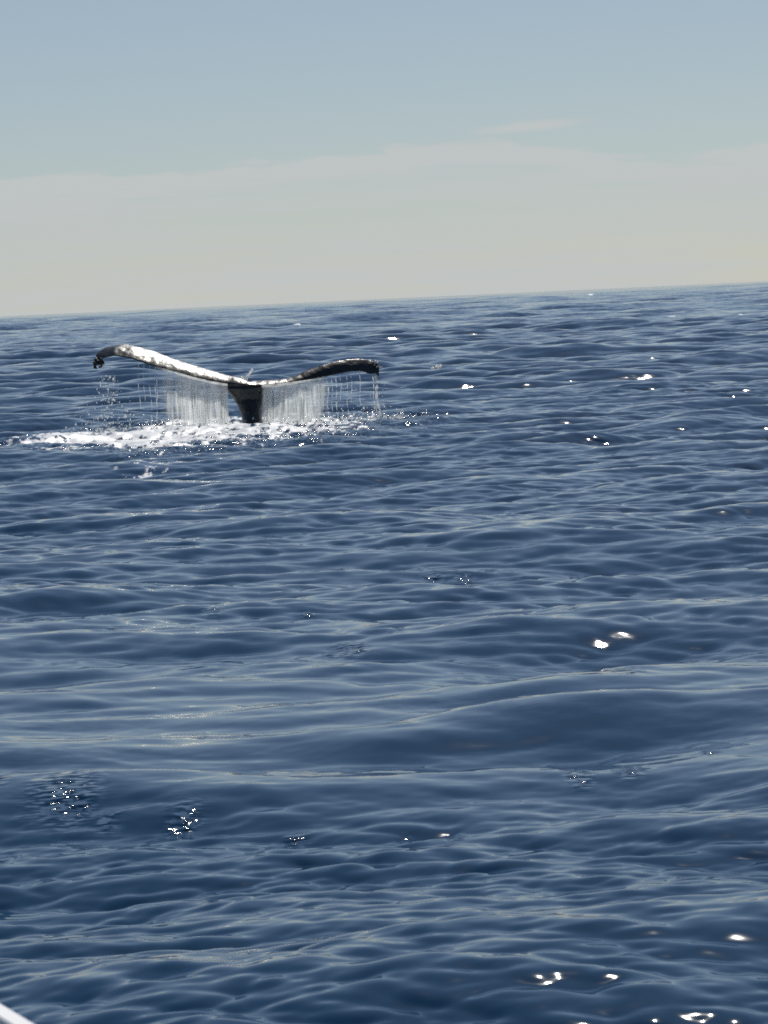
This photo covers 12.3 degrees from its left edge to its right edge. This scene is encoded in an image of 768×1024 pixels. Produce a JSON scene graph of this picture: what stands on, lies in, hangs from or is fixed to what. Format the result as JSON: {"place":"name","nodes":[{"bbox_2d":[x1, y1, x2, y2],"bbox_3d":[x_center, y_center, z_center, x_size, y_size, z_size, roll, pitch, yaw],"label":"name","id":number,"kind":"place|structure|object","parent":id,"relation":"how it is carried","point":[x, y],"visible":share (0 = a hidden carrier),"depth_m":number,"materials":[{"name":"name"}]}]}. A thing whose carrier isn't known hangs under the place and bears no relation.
{"place":"outdoors","nodes":[
{"label":"outdoors","id":0,"kind":"place"},
{"bbox_2d":[138,362,381,425],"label":"dripping water","id":1,"kind":"structure","parent":0,"point":[376,393],"depth_m":65.59,"materials":[{"name":"white liquid"}]},
{"bbox_2d":[0,281,767,1023],"bbox_3d":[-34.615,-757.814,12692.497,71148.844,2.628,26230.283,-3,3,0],"label":"sea water","id":2,"kind":"structure","parent":0,"point":[444,701],"depth_m":23.59,"materials":[{"name":"blue liquid"}]},
{"bbox_2d":[0,1004,32,1023],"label":"boat","id":3,"kind":"object","parent":2,"relation":"on","point":[8,1016],"visible":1,"depth_m":5.08,"materials":[{"name":"white"}]},
{"bbox_2d":[62,375,159,431],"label":"spray droplets","id":4,"kind":"object","parent":2,"relation":"on","point":[124,416],"visible":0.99,"depth_m":65.41,"materials":[{"name":"liquid"}]},
{"bbox_2d":[93,344,378,423],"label":"humpback whale","id":5,"kind":"object","parent":2,"relation":"in","point":[247,396],"visible":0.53,"depth_m":65.49,"materials":[{"name":"black"}]},
{"bbox_2d":[156,372,228,425],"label":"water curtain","id":6,"kind":"object","parent":5,"relation":"attached to","point":[190,397],"visible":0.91,"depth_m":65.20,"materials":[{"name":"white liquid"}]},
{"bbox_2d":[262,378,328,422],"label":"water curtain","id":7,"kind":"object","parent":5,"relation":"attached to","point":[300,407],"visible":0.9,"depth_m":65.20,"materials":[{"name":"white liquid"}]},
{"bbox_2d":[75,403,403,432],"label":"spray droplets","id":8,"kind":"object","parent":2,"relation":"on","point":[297,421],"visible":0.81,"depth_m":65.10,"materials":[{"name":"liquid"}]},
{"bbox_2d":[241,368,252,380],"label":"water splash","id":9,"kind":"object","parent":2,"relation":"on","point":[247,376],"visible":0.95,"depth_m":66.01,"materials":[{"name":"white liquid"}]},
{"bbox_2d":[316,382,385,421],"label":"spray droplets","id":10,"kind":"object","parent":2,"relation":"on","point":[349,397],"visible":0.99,"depth_m":65.50,"materials":[{"name":"liquid"}]},
{"bbox_2d":[431,364,441,368],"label":"water splash","id":11,"kind":"object","parent":2,"relation":"on","point":[437,366],"visible":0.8,"depth_m":106.88,"materials":[{"name":"white liquid"}]},
{"bbox_2d":[0,0,767,315],"label":"sky","id":12,"kind":"structure","parent":0,"point":[155,154],"materials":[{"name":"blue"}]}
]}

